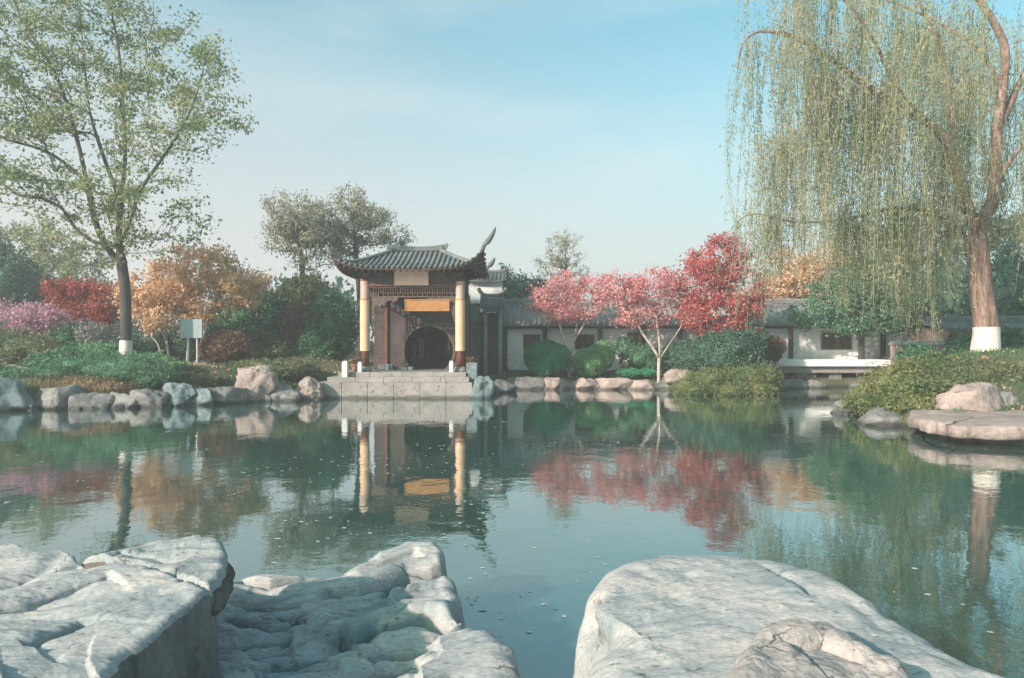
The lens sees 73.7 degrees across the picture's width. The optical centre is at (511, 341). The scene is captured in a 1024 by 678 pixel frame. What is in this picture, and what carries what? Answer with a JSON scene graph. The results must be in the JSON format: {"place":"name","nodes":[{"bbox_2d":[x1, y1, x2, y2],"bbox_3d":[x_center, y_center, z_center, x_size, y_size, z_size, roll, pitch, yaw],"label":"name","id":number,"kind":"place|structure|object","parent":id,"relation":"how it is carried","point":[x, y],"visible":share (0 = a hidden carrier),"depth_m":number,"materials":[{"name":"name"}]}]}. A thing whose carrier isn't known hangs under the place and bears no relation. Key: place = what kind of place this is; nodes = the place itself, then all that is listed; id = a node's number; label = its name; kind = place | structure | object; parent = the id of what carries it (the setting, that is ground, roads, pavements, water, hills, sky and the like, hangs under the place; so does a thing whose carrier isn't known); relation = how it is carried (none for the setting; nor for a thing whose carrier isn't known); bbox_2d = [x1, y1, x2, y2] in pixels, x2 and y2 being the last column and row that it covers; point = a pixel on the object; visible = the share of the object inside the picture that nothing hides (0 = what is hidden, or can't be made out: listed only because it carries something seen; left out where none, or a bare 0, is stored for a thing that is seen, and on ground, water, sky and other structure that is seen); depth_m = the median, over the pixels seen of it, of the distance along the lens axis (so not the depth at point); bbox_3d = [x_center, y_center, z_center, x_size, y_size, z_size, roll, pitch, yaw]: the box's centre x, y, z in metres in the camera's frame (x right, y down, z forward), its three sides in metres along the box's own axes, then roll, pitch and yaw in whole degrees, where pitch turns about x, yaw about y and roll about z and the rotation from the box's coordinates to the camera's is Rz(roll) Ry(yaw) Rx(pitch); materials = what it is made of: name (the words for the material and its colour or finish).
{"place":"outdoors","nodes":[
{"label":"outdoors","id":0,"kind":"place"},
{"bbox_2d":[0,387,1023,677],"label":"water","id":1,"kind":"structure","parent":0,"point":[570,487],"depth_m":9.56,"materials":[{"name":"teal liquid"}]},
{"bbox_2d":[0,544,223,677],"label":"boulder","id":2,"kind":"object","parent":1,"relation":"in","point":[63,614],"visible":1,"depth_m":3.04,"materials":[{"name":"stone"}]},
{"bbox_2d":[81,535,234,615],"bbox_3d":[-1.802,1.245,3.777,1.264,0.210,0.565,0,0,31],"label":"boulder","id":3,"kind":"object","parent":2,"relation":"on","point":[200,561],"visible":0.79,"depth_m":3.72,"materials":[{"name":"grey stone"}]},
{"bbox_2d":[217,542,520,677],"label":"boulder","id":4,"kind":"object","parent":1,"relation":"in","point":[396,612],"visible":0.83,"depth_m":4.21,"materials":[{"name":"stone"}]},
{"bbox_2d":[467,376,494,398],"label":"bank stone","id":5,"kind":"object","parent":1,"relation":"in","point":[483,388],"visible":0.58,"depth_m":25.93,"materials":[{"name":"stone"}]},
{"bbox_2d":[10,421,993,635],"bbox_3d":[-0.137,2.145,10.853,14.983,0.002,13.708,0,0,-26],"label":"floating debris","id":6,"kind":"object","parent":1,"relation":"on","point":[478,529],"visible":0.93,"depth_m":7.75,"materials":[{"name":"beige plant"}]},
{"bbox_2d":[538,376,560,389],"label":"bank stone","id":7,"kind":"object","parent":1,"relation":"in","point":[551,383],"visible":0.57,"depth_m":30.86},
{"bbox_2d":[573,377,600,389],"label":"bank stone","id":8,"kind":"object","parent":1,"relation":"in","point":[585,383],"visible":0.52,"depth_m":30.89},
{"bbox_2d":[627,379,655,389],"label":"bank stone","id":9,"kind":"object","parent":1,"relation":"in","point":[645,384],"visible":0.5,"depth_m":30.59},
{"bbox_2d":[573,555,1004,677],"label":"boulder","id":10,"kind":"object","parent":1,"relation":"in","point":[676,616],"visible":0.88,"depth_m":3.44,"materials":[{"name":"stone"}]},
{"bbox_2d":[728,617,910,677],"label":"boulder","id":11,"kind":"object","parent":10,"relation":"on","point":[795,647],"visible":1,"depth_m":2.73,"materials":[{"name":"stone"}]},
{"bbox_2d":[0,0,1023,341],"label":"sky","id":12,"kind":"structure","parent":0,"point":[601,121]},
{"bbox_2d":[2,342,1023,427],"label":"ground","id":13,"kind":"structure","parent":0,"point":[331,366],"depth_m":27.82,"materials":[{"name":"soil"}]},
{"bbox_2d":[0,362,33,378],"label":"shrub","id":14,"kind":"object","parent":13,"relation":"on","point":[8,370],"visible":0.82,"depth_m":23.29,"materials":[{"name":"green plant"}]},
{"bbox_2d":[0,377,38,411],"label":"bank stone","id":15,"kind":"object","parent":13,"relation":"on","point":[14,395],"visible":0.74,"depth_m":21.36,"materials":[{"name":"stone"}]},
{"bbox_2d":[0,232,58,331],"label":"evergreen tree","id":16,"kind":"object","parent":13,"relation":"on","point":[18,282],"visible":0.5,"depth_m":35.53,"materials":[{"name":"green plant"}]},
{"bbox_2d":[0,326,64,364],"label":"shrub","id":17,"kind":"object","parent":13,"relation":"on","point":[16,347],"visible":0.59,"depth_m":24.86,"materials":[{"name":"green plant"}]},
{"bbox_2d":[0,294,82,335],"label":"shrub","id":18,"kind":"object","parent":13,"relation":"on","point":[17,316],"visible":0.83,"depth_m":26.62,"materials":[{"name":"pink plant"}]},
{"bbox_2d":[19,345,86,369],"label":"shrub","id":19,"kind":"object","parent":13,"relation":"on","point":[65,351],"visible":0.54,"depth_m":24.34,"materials":[{"name":"green plant"}]},
{"bbox_2d":[0,202,114,303],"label":"tree","id":20,"kind":"object","parent":13,"relation":"on","point":[71,267],"visible":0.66,"depth_m":41.39,"materials":[{"name":"green plant"}]},
{"bbox_2d":[36,384,84,409],"bbox_3d":[-14.744,1.943,22.279,1.630,1.125,1.248,0,0,20],"label":"bank stone","id":21,"kind":"object","parent":13,"relation":"on","point":[55,398],"visible":0.52,"depth_m":21.80,"materials":[{"name":"stone"}]},
{"bbox_2d":[48,321,87,347],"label":"shrub","id":22,"kind":"object","parent":13,"relation":"on","point":[66,336],"visible":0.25,"depth_m":26.58,"materials":[{"name":"green plant"}]},
{"bbox_2d":[36,274,119,335],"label":"maple","id":23,"kind":"object","parent":13,"relation":"on","point":[72,292],"visible":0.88,"depth_m":30.41,"materials":[{"name":"red plant"}]},
{"bbox_2d":[25,369,141,394],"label":"dry grass","id":24,"kind":"structure","parent":13,"relation":"on","point":[37,387],"depth_m":22.81,"materials":[{"name":"plant"}]},
{"bbox_2d":[68,392,114,408],"bbox_3d":[-13.519,2.068,22.235,1.380,0.860,1.023,0,0,0],"label":"bank stone","id":25,"kind":"object","parent":13,"relation":"on","point":[93,400],"visible":0.55,"depth_m":21.92,"materials":[{"name":"stone"}]},
{"bbox_2d":[56,374,130,393],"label":"shrub","id":26,"kind":"object","parent":13,"relation":"on","point":[112,386],"visible":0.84,"depth_m":22.74,"materials":[{"name":"beige plant"}]},
{"bbox_2d":[72,318,117,343],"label":"shrub","id":27,"kind":"object","parent":13,"relation":"on","point":[85,333],"visible":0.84,"depth_m":26.37,"materials":[{"name":"grey plant"}]},
{"bbox_2d":[78,340,120,357],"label":"shrub","id":28,"kind":"object","parent":13,"relation":"on","point":[108,348],"visible":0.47,"depth_m":24.94,"materials":[{"name":"green plant"}]},
{"bbox_2d":[15,346,186,389],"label":"juniper","id":29,"kind":"object","parent":13,"relation":"on","point":[137,369],"visible":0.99,"depth_m":23.23,"materials":[{"name":"green plant"}]},
{"bbox_2d":[110,392,136,407],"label":"bank stone","id":30,"kind":"object","parent":13,"relation":"on","point":[127,400],"visible":0.48,"depth_m":22.24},
{"bbox_2d":[0,0,258,357],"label":"shade tree","id":31,"kind":"object","parent":13,"relation":"on","point":[83,183],"visible":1,"depth_m":24.74,"materials":[{"name":"green plant"}]},
{"bbox_2d":[130,388,169,407],"bbox_3d":[-12.051,2.002,22.688,1.292,0.938,0.939,0,0,0],"label":"bank stone","id":32,"kind":"object","parent":13,"relation":"on","point":[147,398],"visible":0.65,"depth_m":22.35,"materials":[{"name":"stone"}]},
{"bbox_2d":[130,350,190,372],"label":"shrub","id":33,"kind":"object","parent":13,"relation":"on","point":[181,363],"visible":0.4,"depth_m":24.49,"materials":[{"name":"green plant"}]},
{"bbox_2d":[1,355,326,397],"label":"grass","id":34,"kind":"structure","parent":13,"relation":"on","point":[228,384],"depth_m":24.71,"materials":[{"name":"plant"}]},
{"bbox_2d":[163,382,195,406],"bbox_3d":[-11.389,1.928,23.191,1.122,1.131,0.746,0,0,36],"label":"bank stone","id":35,"kind":"object","parent":13,"relation":"on","point":[182,394],"visible":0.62,"depth_m":22.97,"materials":[{"name":"stone"}]},
{"bbox_2d":[132,319,234,363],"bbox_3d":[-14.427,0.088,30.217,4.613,2.523,2.535,0,0,-42],"label":"shrub","id":36,"kind":"object","parent":13,"relation":"on","point":[177,348],"visible":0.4,"depth_m":29.46,"materials":[{"name":"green plant"}]},
{"bbox_2d":[99,237,277,361],"bbox_3d":[-12.973,-1.505,28.172,6.712,5.664,4.530,0,0,0],"label":"tree","id":37,"kind":"object","parent":13,"relation":"on","point":[158,299],"visible":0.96,"depth_m":27.67,"materials":[{"name":"orange plant"}]},
{"bbox_2d":[180,319,202,362],"bbox_3d":[-12.488,0.081,26.631,0.851,1.940,0.123,0,0,0],"label":"notice board","id":38,"kind":"object","parent":13,"relation":"on","point":[191,328],"visible":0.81,"depth_m":26.57,"materials":[{"name":"metal"}]},
{"bbox_2d":[171,369,225,386],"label":"shrub","id":39,"kind":"object","parent":13,"relation":"on","point":[202,378],"visible":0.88,"depth_m":24.50,"materials":[{"name":"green plant"}]},
{"bbox_2d":[189,387,213,404],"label":"bank stone","id":40,"kind":"object","parent":13,"relation":"on","point":[202,396],"visible":0.56,"depth_m":23.19,"materials":[{"name":"stone"}]},
{"bbox_2d":[195,329,252,363],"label":"shrub","id":41,"kind":"object","parent":13,"relation":"on","point":[223,346],"visible":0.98,"depth_m":27.13,"materials":[{"name":"brown plant"}]},
{"bbox_2d":[210,386,248,403],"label":"bank stone","id":42,"kind":"object","parent":13,"relation":"on","point":[228,395],"visible":0.53,"depth_m":23.69,"materials":[{"name":"stone"}]},
{"bbox_2d":[212,288,287,339],"bbox_3d":[-12.900,-0.985,32.955,3.964,4.032,3.422,0,0,-29],"label":"evergreen shrub","id":43,"kind":"object","parent":13,"relation":"on","point":[242,320],"visible":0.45,"depth_m":32.18,"materials":[{"name":"green plant"}]},
{"bbox_2d":[235,365,277,401],"bbox_3d":[-9.252,1.659,24.801,1.504,1.652,0.971,0,0,0],"label":"bank stone","id":44,"kind":"object","parent":13,"relation":"on","point":[259,381],"visible":0.71,"depth_m":24.48,"materials":[{"name":"stone"}]},
{"bbox_2d":[215,357,316,381],"bbox_3d":[-9.746,1.080,26.938,3.916,1.041,1.942,0,0,-12],"label":"shrub","id":45,"kind":"object","parent":13,"relation":"on","point":[290,368],"visible":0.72,"depth_m":26.62,"materials":[{"name":"green plant"}]},
{"bbox_2d":[237,326,297,360],"bbox_3d":[-10.820,0.297,30.422,3.484,2.037,2.660,0,0,0],"label":"shrub","id":46,"kind":"object","parent":13,"relation":"on","point":[266,345],"visible":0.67,"depth_m":29.83,"materials":[{"name":"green plant"}]},
{"bbox_2d":[269,382,300,401],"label":"bank stone","id":47,"kind":"object","parent":13,"relation":"on","point":[280,392],"visible":0.47,"depth_m":24.77,"materials":[{"name":"stone"}]},
{"bbox_2d":[266,268,337,342],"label":"tree","id":48,"kind":"object","parent":13,"relation":"on","point":[302,287],"visible":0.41,"depth_m":33.58,"materials":[{"name":"green plant"}]},
{"bbox_2d":[271,292,340,344],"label":"tree","id":49,"kind":"object","parent":13,"relation":"on","point":[296,325],"visible":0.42,"depth_m":30.17,"materials":[{"name":"green plant"}]},
{"bbox_2d":[255,186,357,274],"bbox_3d":[-11.167,-3.625,36.977,5.282,9.636,3.835,0,0,0],"label":"tree","id":50,"kind":"object","parent":13,"relation":"on","point":[304,234],"visible":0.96,"depth_m":36.78,"materials":[{"name":"green plant"}]},
{"bbox_2d":[294,376,323,399],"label":"bank stone","id":51,"kind":"object","parent":13,"relation":"on","point":[308,388],"visible":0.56,"depth_m":25.27,"materials":[{"name":"stone"}]},
{"bbox_2d":[293,284,359,360],"bbox_3d":[-8.129,-0.773,30.338,3.153,3.612,2.592,0,0,-36],"label":"evergreen shrub","id":52,"kind":"object","parent":13,"relation":"on","point":[329,335],"visible":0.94,"depth_m":29.72,"materials":[{"name":"green plant"}]},
{"bbox_2d":[310,181,416,361],"bbox_3d":[-8.540,-3.890,38.974,6.558,10.758,4.505,0,0,0],"label":"tree","id":53,"kind":"object","parent":13,"relation":"on","point":[355,221],"visible":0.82,"depth_m":38.79,"materials":[{"name":"green plant"}]},
{"bbox_2d":[319,368,474,398],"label":"stone platform","id":54,"kind":"structure","parent":13,"relation":"on","point":[410,384],"depth_m":25.90,"materials":[{"name":"stone"}]},
{"bbox_2d":[342,361,348,376],"bbox_3d":[-6.422,1.038,26.300,0.220,0.624,0.220,0,0,0],"label":"stone post","id":55,"kind":"object","parent":54,"relation":"on","point":[345,368],"visible":1,"depth_m":26.19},
{"bbox_2d":[348,354,361,371],"bbox_3d":[-6.196,0.824,27.012,0.657,0.688,0.645,0,0,0],"label":"flower pot","id":56,"kind":"object","parent":54,"relation":"on","point":[354,365],"visible":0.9,"depth_m":26.90,"materials":[{"name":"ceramic"}]},
{"bbox_2d":[325,227,495,371],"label":"pavilion","id":57,"kind":"structure","parent":54,"relation":"on","point":[415,301],"depth_m":27.66,"materials":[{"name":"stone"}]},
{"bbox_2d":[412,340,416,357],"bbox_3d":[-4.664,0.331,32.555,0.222,0.838,0.050,0,0,0],"label":"window","id":58,"kind":"structure","parent":57,"relation":"in","point":[414,342],"depth_m":32.55,"materials":[{"name":"white paint"}]},
{"bbox_2d":[419,338,423,358],"bbox_3d":[-4.309,0.308,32.555,0.269,0.980,0.050,0,0,0],"label":"window","id":59,"kind":"structure","parent":57,"relation":"in","point":[421,340],"depth_m":32.56,"materials":[{"name":"white paint"}]},
{"bbox_2d":[467,362,477,379],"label":"stone block","id":60,"kind":"structure","parent":54,"relation":"on","point":[472,370],"depth_m":26.55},
{"bbox_2d":[38,259,914,358],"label":"woods","id":61,"kind":"object","parent":13,"relation":"on","point":[346,295],"visible":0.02,"depth_m":65.09,"materials":[{"name":"green plant"}]},
{"bbox_2d":[469,267,508,376],"bbox_3d":[-1.276,-0.950,33.445,2.276,5.600,4.184,0,0,0],"label":"gatehouse","id":62,"kind":"object","parent":13,"relation":"on","point":[486,330],"visible":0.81,"depth_m":32.66,"materials":[{"name":"white paint"}]},
{"bbox_2d":[479,313,502,373],"bbox_3d":[-1.007,0.230,32.730,1.155,3.241,0.140,0,0,0],"label":"dark doorway","id":63,"kind":"structure","parent":62,"relation":"in","point":[492,318],"depth_m":32.66,"materials":[{"name":"wood"}]},
{"bbox_2d":[494,379,517,392],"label":"bank stone","id":64,"kind":"object","parent":13,"relation":"on","point":[502,386],"visible":0.56,"depth_m":28.88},
{"bbox_2d":[7,346,1023,409],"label":"fallen leaves","id":65,"kind":"object","parent":13,"relation":"on","point":[604,374],"visible":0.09,"depth_m":25.90,"materials":[{"name":"orange plant"}]},
{"bbox_2d":[498,262,552,298],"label":"evergreen tree","id":66,"kind":"object","parent":13,"relation":"on","point":[516,287],"visible":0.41,"depth_m":39.59,"materials":[{"name":"green plant"}]},
{"bbox_2d":[506,376,544,389],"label":"bank stone","id":67,"kind":"object","parent":13,"relation":"on","point":[529,383],"visible":0.45,"depth_m":30.79,"materials":[{"name":"stone"}]},
{"bbox_2d":[523,339,576,376],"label":"clipped bush","id":68,"kind":"object","parent":13,"relation":"on","point":[549,357],"visible":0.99,"depth_m":31.64,"materials":[{"name":"green plant"}]},
{"bbox_2d":[531,228,589,295],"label":"tree","id":69,"kind":"object","parent":13,"relation":"on","point":[558,260],"visible":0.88,"depth_m":41.86,"materials":[{"name":"green plant"}]},
{"bbox_2d":[518,267,610,376],"bbox_3d":[2.696,-0.862,32.563,4.855,5.288,3.064,0,0,0],"label":"blossom tree","id":70,"kind":"object","parent":13,"relation":"on","point":[545,294],"visible":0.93,"depth_m":32.21,"materials":[{"name":"pink plant"}]},
{"bbox_2d":[557,379,575,388],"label":"bank stone","id":71,"kind":"object","parent":13,"relation":"on","point":[564,384],"visible":0.44,"depth_m":30.91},
{"bbox_2d":[570,340,616,377],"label":"clipped bush","id":72,"kind":"object","parent":13,"relation":"on","point":[594,360],"visible":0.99,"depth_m":31.75,"materials":[{"name":"green plant"}]},
{"bbox_2d":[595,378,632,389],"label":"bank stone","id":73,"kind":"object","parent":13,"relation":"on","point":[615,383],"visible":0.61,"depth_m":30.67,"materials":[{"name":"stone"}]},
{"bbox_2d":[616,368,656,379],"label":"hedge","id":74,"kind":"object","parent":13,"relation":"on","point":[630,373],"visible":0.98,"depth_m":31.74,"materials":[{"name":"green plant"}]},
{"bbox_2d":[588,265,708,382],"bbox_3d":[6.204,-0.274,31.362,5.608,6.602,3.475,0,0,0],"label":"blossom tree","id":75,"kind":"object","parent":13,"relation":"on","point":[637,294],"visible":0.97,"depth_m":31.17,"materials":[{"name":"pink plant"}]},
{"bbox_2d":[614,333,697,371],"bbox_3d":[7.313,0.584,33.185,4.648,2.084,1.961,0,0,0],"label":"shrub","id":76,"kind":"object","parent":13,"relation":"on","point":[642,356],"visible":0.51,"depth_m":32.91,"materials":[{"name":"green plant"}]},
{"bbox_2d":[654,377,670,389],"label":"bank stone","id":77,"kind":"object","parent":13,"relation":"on","point":[661,384],"visible":0.3,"depth_m":30.77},
{"bbox_2d":[664,368,694,384],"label":"bank stone","id":78,"kind":"object","parent":13,"relation":"on","point":[671,375],"visible":0.5,"depth_m":30.52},
{"bbox_2d":[496,299,915,372],"bbox_3d":[10.309,-0.165,35.802,22.456,4.229,3.597,0,0,0],"label":"covered corridor","id":79,"kind":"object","parent":13,"relation":"on","point":[520,333],"visible":0.3,"depth_m":34.58,"materials":[{"name":"white paint"}]},
{"bbox_2d":[523,334,540,349],"bbox_3d":[1.005,0.000,34.541,0.904,0.804,0.073,0,0,0],"label":"window","id":80,"kind":"structure","parent":79,"relation":"in","point":[528,339],"depth_m":34.52,"materials":[{"name":"grey wood"}]},
{"bbox_2d":[575,334,594,349],"bbox_3d":[3.669,0.000,34.541,1.005,0.804,0.073,0,0,0],"label":"window","id":81,"kind":"structure","parent":79,"relation":"in","point":[583,340],"depth_m":34.55,"materials":[{"name":"grey wood"}]},
{"bbox_2d":[627,332,645,349],"bbox_3d":[6.308,-0.050,34.541,0.954,0.904,0.073,0,0,0],"label":"window","id":82,"kind":"structure","parent":79,"relation":"in","point":[634,334],"depth_m":34.55,"materials":[{"name":"grey wood"}]},
{"bbox_2d":[821,332,851,349],"bbox_3d":[16.410,-0.050,34.541,1.558,0.904,0.073,0,0,0],"label":"window","id":83,"kind":"structure","parent":79,"relation":"in","point":[830,342],"depth_m":34.55,"materials":[{"name":"grey wood"}]},
{"bbox_2d":[666,317,769,373],"bbox_3d":[8.919,0.364,30.121,4.419,2.926,3.417,0,0,35],"label":"shrub","id":84,"kind":"object","parent":13,"relation":"on","point":[723,348],"visible":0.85,"depth_m":29.22,"materials":[{"name":"green plant"}]},
{"bbox_2d":[668,231,777,339],"bbox_3d":[9.499,-1.766,31.098,5.414,6.545,3.860,0,0,0],"label":"maple","id":85,"kind":"object","parent":13,"relation":"on","point":[696,265],"visible":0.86,"depth_m":30.49,"materials":[{"name":"red plant"}]},
{"bbox_2d":[665,352,788,395],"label":"juniper","id":86,"kind":"object","parent":13,"relation":"on","point":[758,380],"visible":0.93,"depth_m":27.77,"materials":[{"name":"green plant"}]},
{"bbox_2d":[762,335,786,369],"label":"shrub","id":87,"kind":"object","parent":13,"relation":"on","point":[776,349],"visible":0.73,"depth_m":31.12,"materials":[{"name":"brown plant"}]},
{"bbox_2d":[781,379,807,388],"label":"bank stone","id":88,"kind":"object","parent":13,"relation":"on","point":[796,383],"visible":0.46,"depth_m":31.60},
{"bbox_2d":[748,239,858,298],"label":"tree","id":89,"kind":"object","parent":13,"relation":"on","point":[787,287],"visible":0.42,"depth_m":39.20,"materials":[{"name":"orange plant"}]},
{"bbox_2d":[806,379,826,387],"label":"bank stone","id":90,"kind":"object","parent":13,"relation":"on","point":[811,383],"visible":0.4,"depth_m":31.84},
{"bbox_2d":[759,359,889,379],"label":"terrace","id":91,"kind":"structure","parent":13,"relation":"on","point":[828,368],"depth_m":32.45,"materials":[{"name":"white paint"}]},
{"bbox_2d":[830,401,861,414],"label":"bank stone","id":92,"kind":"object","parent":13,"relation":"on","point":[839,404],"visible":0.13,"depth_m":20.31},
{"bbox_2d":[773,253,947,376],"bbox_3d":[16.701,-1.377,32.988,7.827,6.275,4.319,0,0,0],"label":"tree","id":93,"kind":"object","parent":13,"relation":"on","point":[805,319],"visible":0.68,"depth_m":32.38,"materials":[{"name":"green plant"}]},
{"bbox_2d":[699,0,1023,354],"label":"weeping willow","id":94,"kind":"object","parent":13,"relation":"on","point":[951,141],"visible":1,"depth_m":20.99,"materials":[{"name":"green plant"}]},
{"bbox_2d":[856,407,903,426],"bbox_3d":[9.686,2.123,17.795,1.310,0.804,0.968,0,0,0],"label":"bank stone","id":95,"kind":"object","parent":13,"relation":"on","point":[881,416],"visible":0.48,"depth_m":17.49,"materials":[{"name":"stone"}]},
{"bbox_2d":[830,345,994,418],"bbox_3d":[11.241,1.180,19.902,5.524,2.200,3.821,0,0,-40],"label":"juniper","id":96,"kind":"object","parent":13,"relation":"on","point":[899,388],"visible":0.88,"depth_m":19.10,"materials":[{"name":"green plant"}]},
{"bbox_2d":[888,341,945,366],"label":"garden wall","id":97,"kind":"structure","parent":13,"relation":"on","point":[893,347],"depth_m":28.00,"materials":[{"name":"white paint"}]},
{"bbox_2d":[831,190,1023,270],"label":"tree","id":98,"kind":"object","parent":13,"relation":"on","point":[997,244],"visible":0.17,"depth_m":43.42,"materials":[{"name":"green plant"}]},
{"bbox_2d":[891,324,972,364],"bbox_3d":[15.456,0.215,24.704,3.553,1.786,1.400,0,0,-15],"label":"shrub","id":99,"kind":"object","parent":13,"relation":"on","point":[961,341],"visible":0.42,"depth_m":24.60,"materials":[{"name":"green plant"}]},
{"bbox_2d":[900,316,1023,340],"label":"side building","id":100,"kind":"structure","parent":13,"relation":"on","point":[949,326],"depth_m":31.11,"materials":[{"name":"grey paint"}]},
{"bbox_2d":[905,237,1023,315],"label":"evergreen tree","id":101,"kind":"object","parent":13,"relation":"on","point":[1008,303],"visible":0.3,"depth_m":33.36,"materials":[{"name":"green plant"}]},
{"bbox_2d":[908,409,1023,444],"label":"stone slab","id":102,"kind":"structure","parent":13,"relation":"on","point":[997,427],"depth_m":14.55,"materials":[{"name":"stone"}]},
{"bbox_2d":[931,382,1005,410],"bbox_3d":[11.761,1.794,17.617,1.942,1.518,1.316,0,0,0],"label":"bank stone","id":103,"kind":"object","parent":13,"relation":"on","point":[985,396],"visible":0.41,"depth_m":17.21,"materials":[{"name":"stone"}]},
{"bbox_2d":[915,353,1023,392],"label":"juniper","id":104,"kind":"object","parent":13,"relation":"on","point":[979,368],"visible":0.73,"depth_m":19.17,"materials":[{"name":"green plant"}]},
{"bbox_2d":[999,391,1019,405],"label":"bank stone","id":105,"kind":"object","parent":13,"relation":"on","point":[1009,396],"visible":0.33,"depth_m":17.53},
{"bbox_2d":[1001,326,1023,348],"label":"shrub","id":106,"kind":"object","parent":13,"relation":"on","point":[1011,338],"visible":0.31,"depth_m":24.68,"materials":[{"name":"green plant"}]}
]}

